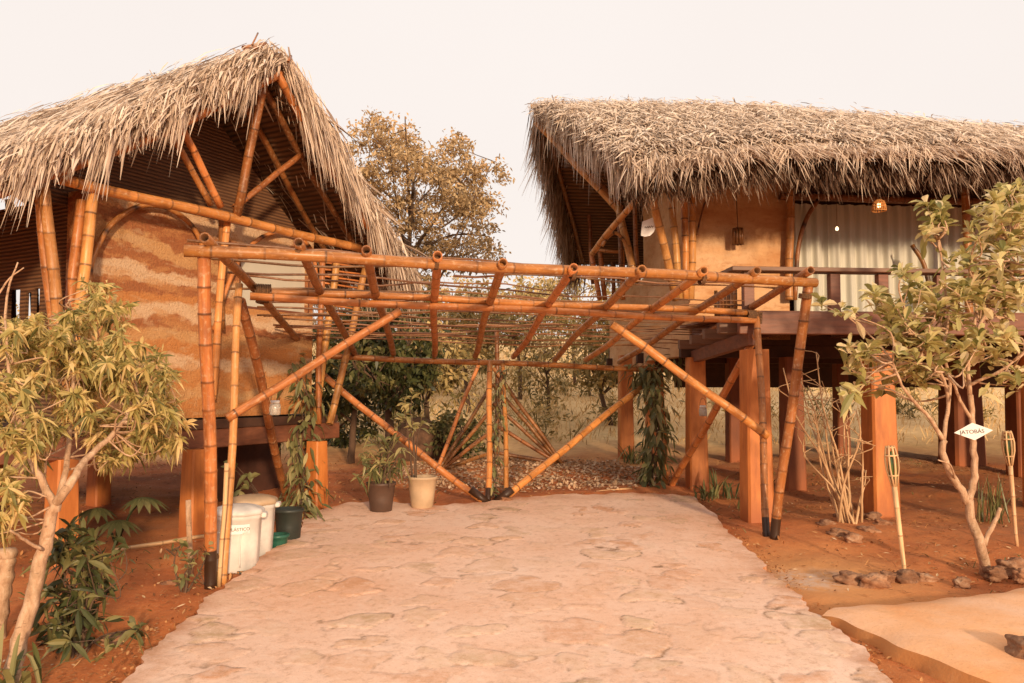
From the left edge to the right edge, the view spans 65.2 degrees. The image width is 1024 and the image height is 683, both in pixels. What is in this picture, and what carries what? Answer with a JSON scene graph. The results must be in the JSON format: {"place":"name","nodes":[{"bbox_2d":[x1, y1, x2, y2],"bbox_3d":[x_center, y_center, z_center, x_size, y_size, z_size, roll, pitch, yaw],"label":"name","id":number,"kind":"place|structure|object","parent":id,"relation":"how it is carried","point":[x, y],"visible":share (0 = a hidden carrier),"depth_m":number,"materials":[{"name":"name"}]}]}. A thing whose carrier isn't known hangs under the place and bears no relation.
{"place":"outdoors","nodes":[
{"label":"outdoors","id":0,"kind":"place"},
{"bbox_2d":[122,493,892,682],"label":"driveway paving","id":1,"kind":"structure","parent":0,"point":[620,588],"depth_m":5.13,"materials":[{"name":"stone"}]},
{"bbox_2d":[275,506,303,539],"bbox_3d":[-1.990,1.638,7.128,0.264,0.300,0.264,0,-3,0],"label":"plant pot","id":2,"kind":"object","parent":1,"relation":"on","point":[288,519],"visible":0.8,"depth_m":7.04,"materials":[{"name":"plastic"}]},
{"bbox_2d":[366,480,395,511],"bbox_3d":[-1.367,1.636,8.360,0.314,0.330,0.314,0,-3,0],"label":"plant pot","id":3,"kind":"object","parent":1,"relation":"on","point":[381,496],"visible":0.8,"depth_m":8.25,"materials":[{"name":"plastic"}]},
{"bbox_2d":[350,428,414,497],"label":"potted shrub","id":4,"kind":"object","parent":3,"relation":"on","point":[377,472],"visible":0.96,"depth_m":8.35,"materials":[{"name":"green plant"}]},
{"bbox_2d":[407,474,437,508],"bbox_3d":[-0.964,1.625,8.580,0.334,0.360,0.334,0,-3,0],"label":"plant pot","id":5,"kind":"object","parent":1,"relation":"on","point":[422,490],"visible":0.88,"depth_m":8.46,"materials":[{"name":"plastic"}]},
{"bbox_2d":[390,388,430,477],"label":"potted sapling","id":6,"kind":"object","parent":5,"relation":"on","point":[412,425],"visible":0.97,"depth_m":8.69,"materials":[{"name":"green plant"}]},
{"bbox_2d":[0,336,1023,682],"bbox_3d":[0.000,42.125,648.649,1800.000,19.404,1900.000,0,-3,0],"label":"ground","id":7,"kind":"structure","parent":0,"point":[154,524],"depth_m":8.21,"materials":[{"name":"brown soil"}]},
{"bbox_2d":[0,547,18,639],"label":"cut stump","id":8,"kind":"object","parent":7,"relation":"on","point":[7,567],"visible":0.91,"depth_m":4.64,"materials":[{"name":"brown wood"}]},
{"bbox_2d":[0,623,77,682],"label":"strap leaf plant","id":9,"kind":"object","parent":7,"relation":"on","point":[9,675],"visible":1,"depth_m":3.99,"materials":[{"name":"green plant"}]},
{"bbox_2d":[20,515,151,662],"bbox_3d":[-2.462,1.445,4.614,1.142,0.885,0.628,-3,-4,37],"label":"green shrub","id":10,"kind":"object","parent":7,"relation":"on","point":[66,638],"visible":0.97,"depth_m":4.48,"materials":[{"name":"green plant"}]},
{"bbox_2d":[0,262,196,682],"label":"leafy tree","id":11,"kind":"object","parent":7,"relation":"on","point":[73,361],"visible":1,"depth_m":4.47,"materials":[{"name":"green plant"}]},
{"bbox_2d":[100,633,124,644],"bbox_3d":[-2.320,1.735,4.651,0.132,0.074,0.118,0,-3,0],"label":"rock","id":12,"kind":"object","parent":7,"relation":"on","point":[115,641],"visible":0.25,"depth_m":4.62,"materials":[{"name":"brown stone"}]},
{"bbox_2d":[79,497,169,544],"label":"split leaf plant","id":13,"kind":"object","parent":7,"relation":"on","point":[119,526],"visible":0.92,"depth_m":6.93,"materials":[{"name":"green plant"}]},
{"bbox_2d":[111,534,203,551],"bbox_3d":[-3.062,1.757,6.976,0.798,0.060,0.043,3,-5,-44],"label":"lying pole","id":14,"kind":"object","parent":7,"relation":"on","point":[151,544],"visible":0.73,"depth_m":6.94,"materials":[{"name":"wood"}]},
{"bbox_2d":[160,580,177,584],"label":"rock","id":15,"kind":"object","parent":7,"relation":"on","point":[168,582],"visible":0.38,"depth_m":5.72,"materials":[{"name":"brown stone"}]},
{"bbox_2d":[164,538,213,592],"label":"rose seedling","id":16,"kind":"object","parent":7,"relation":"on","point":[183,581],"visible":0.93,"depth_m":5.52,"materials":[{"name":"green plant"}]},
{"bbox_2d":[186,500,193,574],"bbox_3d":[-2.440,1.482,6.056,0.088,0.560,0.044,-1,-4,24],"label":"mossy stake","id":17,"kind":"object","parent":7,"relation":"on","point":[188,523],"visible":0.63,"depth_m":6.05,"materials":[{"name":"brown wood"}]},
{"bbox_2d":[0,32,431,567],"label":"thatched hut","id":18,"kind":"object","parent":7,"relation":"on","point":[129,189],"visible":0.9,"depth_m":7.71,"materials":[{"name":"beige plant"}]},
{"bbox_2d":[239,246,308,312],"bbox_3d":[-2.611,-0.662,8.773,0.072,0.678,1.055,-2,-4,29],"label":"window","id":19,"kind":"structure","parent":18,"relation":"in","point":[247,267],"depth_m":8.82,"materials":[{"name":"white glass"}]},
{"bbox_2d":[217,463,228,586],"bbox_3d":[-2.062,1.310,5.710,0.109,0.886,0.039,-3,-4,42],"label":"leaning cane","id":20,"kind":"object","parent":7,"relation":"on","point":[223,523],"visible":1,"depth_m":5.70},
{"bbox_2d":[220,460,259,496],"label":"young plant","id":21,"kind":"object","parent":7,"relation":"on","point":[249,476],"visible":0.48,"depth_m":7.14,"materials":[{"name":"green plant"}]},
{"bbox_2d":[217,503,267,574],"bbox_3d":[-2.144,1.528,6.254,0.440,0.508,0.383,0,-3,-8],"label":"white bin","id":22,"kind":"object","parent":7,"relation":"on","point":[245,535],"visible":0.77,"depth_m":6.12,"materials":[{"name":"plastic"}]},
{"bbox_2d":[233,494,280,556],"bbox_3d":[-2.161,1.533,6.674,0.440,0.508,0.383,0,-3,-8],"label":"white bin","id":23,"kind":"object","parent":7,"relation":"on","point":[268,503],"visible":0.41,"depth_m":6.59,"materials":[{"name":"plastic"}]},
{"bbox_2d":[272,532,289,548],"bbox_3d":[-2.010,1.713,6.873,0.194,0.120,0.194,0,-3,0],"label":"plant pot","id":24,"kind":"object","parent":7,"relation":"on","point":[280,538],"visible":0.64,"depth_m":6.81,"materials":[{"name":"plastic"}]},
{"bbox_2d":[312,298,346,347],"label":"hill tree","id":25,"kind":"object","parent":7,"relation":"on","point":[323,323],"visible":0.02,"depth_m":28.03,"materials":[{"name":"green plant"}]},
{"bbox_2d":[281,394,384,448],"bbox_3d":[-3.205,1.514,14.402,1.989,1.186,2.068,0,-3,0],"label":"bush","id":26,"kind":"object","parent":7,"relation":"on","point":[343,438],"visible":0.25,"depth_m":14.17,"materials":[{"name":"green plant"}]},
{"bbox_2d":[312,307,412,463],"bbox_3d":[-2.513,0.634,12.575,1.706,2.704,1.985,3,-4,-37],"label":"dark green tree","id":27,"kind":"object","parent":7,"relation":"on","point":[356,383],"visible":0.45,"depth_m":12.43,"materials":[{"name":"green plant"}]},
{"bbox_2d":[336,275,452,454],"bbox_3d":[-2.050,0.421,13.556,2.043,3.182,2.190,2,-4,-33],"label":"dark green tree","id":28,"kind":"object","parent":7,"relation":"on","point":[426,374],"visible":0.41,"depth_m":13.27,"materials":[{"name":"green plant"}]},
{"bbox_2d":[363,274,450,392],"bbox_3d":[-3.270,-0.292,23.994,3.150,3.833,3.580,0,-3,0],"label":"hill tree","id":29,"kind":"object","parent":7,"relation":"on","point":[428,293],"visible":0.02,"depth_m":23.86,"materials":[{"name":"green plant"}]},
{"bbox_2d":[386,417,447,460],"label":"bush","id":30,"kind":"object","parent":7,"relation":"on","point":[424,436],"visible":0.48,"depth_m":12.75,"materials":[{"name":"plant"}]},
{"bbox_2d":[339,109,514,416],"bbox_3d":[-2.374,-1.501,17.041,4.984,6.766,5.139,0,-3,0],"label":"brown leaf tree","id":31,"kind":"object","parent":7,"relation":"on","point":[462,203],"visible":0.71,"depth_m":16.37,"materials":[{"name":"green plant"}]},
{"bbox_2d":[398,318,490,419],"bbox_3d":[-1.448,0.724,14.913,1.861,2.473,1.838,2,-4,-33],"label":"dark green tree","id":32,"kind":"object","parent":7,"relation":"on","point":[448,376],"visible":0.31,"depth_m":14.74,"materials":[{"name":"green plant"}]},
{"bbox_2d":[418,292,482,394],"bbox_3d":[-1.891,0.077,22.999,2.340,3.112,2.554,0,-3,0],"label":"scrub bush","id":33,"kind":"object","parent":7,"relation":"on","point":[446,345],"visible":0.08,"depth_m":23.15,"materials":[{"name":"green plant"}]},
{"bbox_2d":[424,409,486,458],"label":"bush","id":34,"kind":"object","parent":7,"relation":"on","point":[443,426],"visible":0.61,"depth_m":12.71,"materials":[{"name":"green plant"}]},
{"bbox_2d":[423,270,487,358],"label":"hill tree","id":35,"kind":"object","parent":7,"relation":"on","point":[456,280],"visible":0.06,"depth_m":29.41,"materials":[{"name":"green plant"}]},
{"bbox_2d":[437,277,514,412],"bbox_3d":[-0.944,0.108,19.054,2.349,3.340,2.433,0,-3,0],"label":"hill tree","id":36,"kind":"object","parent":7,"relation":"on","point":[470,315],"visible":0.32,"depth_m":18.77,"materials":[{"name":"green plant"}]},
{"bbox_2d":[183,232,818,589],"bbox_3d":[0.174,0.694,8.170,6.302,2.517,4.332,1,-4,-18],"label":"bamboo pergola","id":37,"kind":"object","parent":7,"relation":"on","point":[267,295],"visible":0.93,"depth_m":7.04,"materials":[{"name":"brown wood"}]},
{"bbox_2d":[269,393,280,414],"bbox_3d":[-1.993,0.513,6.732,0.096,0.213,0.095,0,-3,0],"label":"jar lamp","id":38,"kind":"object","parent":37,"relation":"hanging from","point":[274,407],"visible":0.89,"depth_m":6.70,"materials":[{"name":"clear glass"}]},
{"bbox_2d":[274,353,333,521],"bbox_3d":[-2.220,1.051,8.520,0.657,2.104,1.740,1,-4,-19],"label":"climbing vine","id":39,"kind":"object","parent":37,"relation":"attached to","point":[303,498],"visible":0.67,"depth_m":8.53,"materials":[{"name":"green plant"}]},
{"bbox_2d":[486,367,511,497],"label":"climbing vine","id":40,"kind":"object","parent":37,"relation":"attached to","point":[495,438],"visible":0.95,"depth_m":9.62,"materials":[{"name":"green plant"}]},
{"bbox_2d":[618,354,684,488],"bbox_3d":[2.027,1.128,10.674,1.165,2.043,1.341,0,-3,0],"label":"climbing vine","id":41,"kind":"object","parent":37,"relation":"attached to","point":[648,381],"visible":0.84,"depth_m":10.42,"materials":[{"name":"green plant"}]},
{"bbox_2d":[699,398,706,415],"bbox_3d":[2.225,0.763,9.321,0.096,0.213,0.095,0,-3,0],"label":"jar lamp","id":42,"kind":"object","parent":37,"relation":"hanging from","point":[702,411],"visible":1,"depth_m":9.29,"materials":[{"name":"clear glass"}]},
{"bbox_2d":[438,332,563,469],"bbox_3d":[-0.216,0.864,12.120,2.019,2.103,0.428,1,-4,-19],"label":"bamboo trellis","id":43,"kind":"object","parent":7,"relation":"on","point":[448,461],"visible":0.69,"depth_m":12.19,"materials":[{"name":"brown wood"}]},
{"bbox_2d":[461,276,540,377],"bbox_3d":[-0.475,-0.587,28.036,2.785,4.112,2.583,1,-4,-23],"label":"scrub bush","id":44,"kind":"object","parent":7,"relation":"on","point":[489,353],"visible":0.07,"depth_m":27.92,"materials":[{"name":"green plant"}]},
{"bbox_2d":[499,497,513,500],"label":"rock","id":45,"kind":"object","parent":7,"relation":"on","point":[505,499],"visible":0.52,"depth_m":8.93,"materials":[{"name":"beige stone"}]},
{"bbox_2d":[93,498,922,682],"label":"soil crumbs","id":46,"kind":"object","parent":7,"relation":"on","point":[198,594],"visible":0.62,"depth_m":4.76,"materials":[{"name":"brown soil"}]},
{"bbox_2d":[0,456,1023,682],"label":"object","id":47,"kind":"object","parent":7,"relation":"on","point":[231,575],"visible":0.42,"depth_m":7.56,"materials":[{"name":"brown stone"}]},
{"bbox_2d":[952,576,970,588],"bbox_3d":[3.229,1.738,5.740,0.110,0.104,0.109,3,-5,-45],"label":"rock","id":48,"kind":"object","parent":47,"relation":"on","point":[961,582],"visible":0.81,"depth_m":5.71,"materials":[{"name":"beige stone"}]},
{"bbox_2d":[7,457,1021,662],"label":"weeds","id":49,"kind":"object","parent":7,"relation":"on","point":[478,487],"visible":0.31,"depth_m":6.91,"materials":[{"name":"green plant"}]},
{"bbox_2d":[366,456,677,492],"bbox_3d":[0.028,1.843,11.305,4.402,0.260,3.547,0,-3,0],"label":"gravel bed","id":50,"kind":"object","parent":7,"relation":"on","point":[550,478],"visible":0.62,"depth_m":11.13,"materials":[{"name":"beige gravel"}]},
{"bbox_2d":[484,275,577,399],"bbox_3d":[0.444,-0.140,21.922,2.838,3.656,2.883,0,-3,0],"label":"hill tree","id":51,"kind":"object","parent":7,"relation":"on","point":[520,280],"visible":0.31,"depth_m":21.90,"materials":[{"name":"green plant"}]},
{"bbox_2d":[500,277,577,359],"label":"hill tree","id":52,"kind":"object","parent":7,"relation":"on","point":[541,322],"visible":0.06,"depth_m":33.90,"materials":[{"name":"green plant"}]},
{"bbox_2d":[507,316,584,412],"bbox_3d":[0.757,0.566,18.993,1.922,2.475,2.028,3,-4,-41],"label":"scrub bush","id":53,"kind":"object","parent":7,"relation":"on","point":[545,354],"visible":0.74,"depth_m":18.83,"materials":[{"name":"green plant"}]},
{"bbox_2d":[533,276,611,385],"bbox_3d":[2.140,-0.683,25.960,3.337,4.418,2.875,-2,-4,26],"label":"hill tree","id":54,"kind":"object","parent":7,"relation":"on","point":[546,284],"visible":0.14,"depth_m":26.13,"materials":[{"name":"green plant"}]},
{"bbox_2d":[550,315,606,395],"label":"scrub bush","id":55,"kind":"object","parent":7,"relation":"on","point":[567,357],"visible":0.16,"depth_m":22.97,"materials":[{"name":"green plant"}]},
{"bbox_2d":[546,487,631,495],"bbox_3d":[0.739,1.803,9.446,1.685,0.062,0.038,2,-4,-29],"label":"lying pole","id":56,"kind":"object","parent":7,"relation":"on","point":[609,489],"visible":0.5,"depth_m":9.75,"materials":[{"name":"wood"}]},
{"bbox_2d":[563,316,638,425],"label":"hill tree","id":57,"kind":"object","parent":7,"relation":"on","point":[609,377],"visible":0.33,"depth_m":16.91,"materials":[{"name":"green plant"}]},
{"bbox_2d":[599,277,644,402],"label":"hill tree","id":58,"kind":"object","parent":7,"relation":"on","point":[606,300],"visible":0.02,"depth_m":21.40,"materials":[{"name":"green plant"}]},
{"bbox_2d":[615,444,645,464],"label":"spiky plant","id":59,"kind":"object","parent":7,"relation":"on","point":[630,455],"visible":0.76,"depth_m":12.40,"materials":[{"name":"green plant"}]},
{"bbox_2d":[693,479,717,501],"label":"strap leaf plant","id":60,"kind":"object","parent":7,"relation":"on","point":[703,492],"visible":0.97,"depth_m":9.25,"materials":[{"name":"green plant"}]},
{"bbox_2d":[688,468,739,499],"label":"strap leaf plant","id":61,"kind":"object","parent":7,"relation":"on","point":[727,490],"visible":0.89,"depth_m":9.43,"materials":[{"name":"green plant"}]},
{"bbox_2d":[728,497,739,510],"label":"strap leaf plant","id":62,"kind":"object","parent":7,"relation":"on","point":[738,506],"visible":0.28,"depth_m":8.71,"materials":[{"name":"green plant"}]},
{"bbox_2d":[518,94,1023,522],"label":"thatched hut","id":63,"kind":"object","parent":7,"relation":"on","point":[614,175],"visible":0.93,"depth_m":10.00,"materials":[{"name":"plant"}]},
{"bbox_2d":[641,218,654,236],"bbox_3d":[1.650,-1.386,9.648,0.175,0.250,0.015,5,0,11],"label":"name plaque","id":64,"kind":"object","parent":63,"relation":"attached to","point":[648,227],"visible":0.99,"depth_m":9.65,"materials":[{"name":"white"}]},
{"bbox_2d":[732,182,743,245],"bbox_3d":[2.877,-1.661,10.194,0.142,0.861,0.142,0,-3,0],"label":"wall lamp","id":65,"kind":"object","parent":63,"relation":"attached to","point":[737,235],"visible":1,"depth_m":10.13,"materials":[{"name":"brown wood"}]},
{"bbox_2d":[793,203,827,310],"bbox_3d":[3.964,-0.985,10.626,0.472,1.700,0.101,0,-3,-6],"label":"curtain","id":66,"kind":"object","parent":63,"relation":"hanging from","point":[814,249],"visible":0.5,"depth_m":10.65,"materials":[{"name":"beige fabric"}]},
{"bbox_2d":[827,204,903,311],"bbox_3d":[4.719,-0.981,10.689,1.031,1.700,0.115,0,-3,-5],"label":"curtain","id":67,"kind":"object","parent":63,"relation":"hanging from","point":[863,236],"visible":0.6,"depth_m":10.71,"materials":[{"name":"beige fabric"}]},
{"bbox_2d":[871,180,886,212],"bbox_3d":[4.177,-1.762,9.118,0.164,0.561,0.164,0,-3,0],"label":"pendant lamp","id":68,"kind":"object","parent":63,"relation":"hanging from","point":[879,203],"visible":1,"depth_m":9.07,"materials":[{"name":"orange"}]},
{"bbox_2d":[901,206,1023,312],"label":"curtain","id":69,"kind":"object","parent":63,"relation":"hanging from","point":[910,223],"visible":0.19,"depth_m":10.80,"materials":[{"name":"beige fabric"}]},
{"bbox_2d":[815,519,835,525],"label":"rock","id":70,"kind":"object","parent":7,"relation":"on","point":[823,522],"visible":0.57,"depth_m":7.68,"materials":[{"name":"beige stone"}]},
{"bbox_2d":[778,350,875,523],"bbox_3d":[3.115,0.960,7.949,0.900,1.751,0.712,-1,-3,17],"label":"dry twig bush","id":71,"kind":"object","parent":7,"relation":"on","point":[843,499],"visible":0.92,"depth_m":7.85,"materials":[{"name":"beige plant"}]},
{"bbox_2d":[826,527,849,536],"bbox_3d":[2.989,1.764,7.332,0.214,0.109,0.157,0,-3,0],"label":"rock","id":72,"kind":"object","parent":7,"relation":"on","point":[837,532],"visible":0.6,"depth_m":7.29,"materials":[{"name":"brown stone"}]},
{"bbox_2d":[832,570,863,584],"bbox_3d":[2.463,1.735,5.838,0.256,0.110,0.192,0,-3,0],"label":"rock","id":73,"kind":"object","parent":7,"relation":"on","point":[846,577],"visible":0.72,"depth_m":5.79,"materials":[{"name":"brown stone"}]},
{"bbox_2d":[843,532,863,543],"bbox_3d":[3.040,1.765,7.130,0.167,0.128,0.126,0,-3,0],"label":"rock","id":74,"kind":"object","parent":7,"relation":"on","point":[851,537],"visible":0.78,"depth_m":7.09,"materials":[{"name":"brown stone"}]},
{"bbox_2d":[856,525,881,532],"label":"rock","id":75,"kind":"object","parent":7,"relation":"on","point":[872,529],"visible":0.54,"depth_m":7.42,"materials":[{"name":"brown stone"}]},
{"bbox_2d":[863,511,881,520],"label":"rock","id":76,"kind":"object","parent":7,"relation":"on","point":[872,516],"visible":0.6,"depth_m":8.05,"materials":[{"name":"beige stone"}]},
{"bbox_2d":[858,572,891,588],"bbox_3d":[2.598,1.734,5.736,0.234,0.144,0.175,0,-3,0],"label":"rock","id":77,"kind":"object","parent":7,"relation":"on","point":[872,580],"visible":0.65,"depth_m":5.69,"materials":[{"name":"brown stone"}]},
{"bbox_2d":[873,519,892,524],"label":"rock","id":78,"kind":"object","parent":7,"relation":"on","point":[880,522],"visible":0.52,"depth_m":7.72,"materials":[{"name":"beige stone"}]},
{"bbox_2d":[880,570,896,582],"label":"rock","id":79,"kind":"object","parent":7,"relation":"on","point":[891,576],"visible":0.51,"depth_m":5.80,"materials":[{"name":"brown stone"}]},
{"bbox_2d":[884,445,905,568],"bbox_3d":[2.892,1.296,5.997,0.110,1.028,0.110,-5,-3,0],"label":"garden torch","id":80,"kind":"object","parent":7,"relation":"on","point":[893,469],"visible":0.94,"depth_m":5.99,"materials":[{"name":"wood"}]},
{"bbox_2d":[893,569,918,583],"bbox_3d":[2.856,1.733,5.820,0.190,0.156,0.151,0,-3,0],"label":"rock","id":81,"kind":"object","parent":7,"relation":"on","point":[905,576],"visible":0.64,"depth_m":5.78,"materials":[{"name":"brown stone"}]},
{"bbox_2d":[810,177,1023,575],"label":"broadleaf tree","id":82,"kind":"object","parent":7,"relation":"on","point":[900,325],"visible":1,"depth_m":6.10,"materials":[{"name":"green plant"}]},
{"bbox_2d":[954,423,992,439],"bbox_3d":[3.502,0.683,6.072,0.270,0.132,0.010,-6,-7,14],"label":"diamond sign","id":83,"kind":"object","parent":82,"relation":"attached to","point":[972,431],"visible":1,"depth_m":6.07,"materials":[{"name":"white wood"}]},
{"bbox_2d":[916,572,939,581],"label":"rock","id":84,"kind":"object","parent":7,"relation":"on","point":[924,577],"visible":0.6,"depth_m":5.82,"materials":[{"name":"brown stone"}]},
{"bbox_2d":[962,472,1010,523],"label":"spiky plant","id":85,"kind":"object","parent":7,"relation":"on","point":[992,507],"visible":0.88,"depth_m":8.03,"materials":[{"name":"green plant"}]},
{"bbox_2d":[982,565,1007,582],"bbox_3d":[3.626,1.743,6.004,0.174,0.122,0.138,0,-3,0],"label":"rock","id":86,"kind":"object","parent":7,"relation":"on","point":[996,573],"visible":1,"depth_m":5.96,"materials":[{"name":"brown stone"}]},
{"bbox_2d":[995,557,1023,578],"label":"rock","id":87,"kind":"object","parent":7,"relation":"on","point":[1011,564],"visible":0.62,"depth_m":6.09,"materials":[{"name":"brown stone"}]},
{"bbox_2d":[1001,431,1018,546],"bbox_3d":[4.381,1.305,7.008,0.110,1.043,0.110,-3,-3,0],"label":"garden torch","id":88,"kind":"object","parent":7,"relation":"on","point":[1007,441],"visible":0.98,"depth_m":7.00,"materials":[{"name":"wood"}]},
{"bbox_2d":[1011,567,1023,583],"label":"rock","id":89,"kind":"object","parent":7,"relation":"on","point":[1018,575],"visible":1,"depth_m":5.93,"materials":[{"name":"brown stone"}]},
{"bbox_2d":[0,0,1023,335],"label":"sky","id":90,"kind":"structure","parent":0,"point":[471,67],"materials":[{"name":"white"}]},
{"bbox_2d":[281,341,1004,445],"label":"dry grass","id":91,"kind":"structure","parent":0,"point":[717,428],"depth_m":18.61,"materials":[{"name":"beige plant"}]},
{"bbox_2d":[822,588,1023,682],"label":"side path","id":92,"kind":"structure","parent":0,"point":[956,640],"depth_m":4.49,"materials":[{"name":"sand"}]},
{"bbox_2d":[1004,634,1023,659],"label":"rock","id":93,"kind":"object","parent":92,"relation":"on","point":[1014,647],"visible":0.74,"depth_m":4.14,"materials":[{"name":"brown stone"}]}
]}

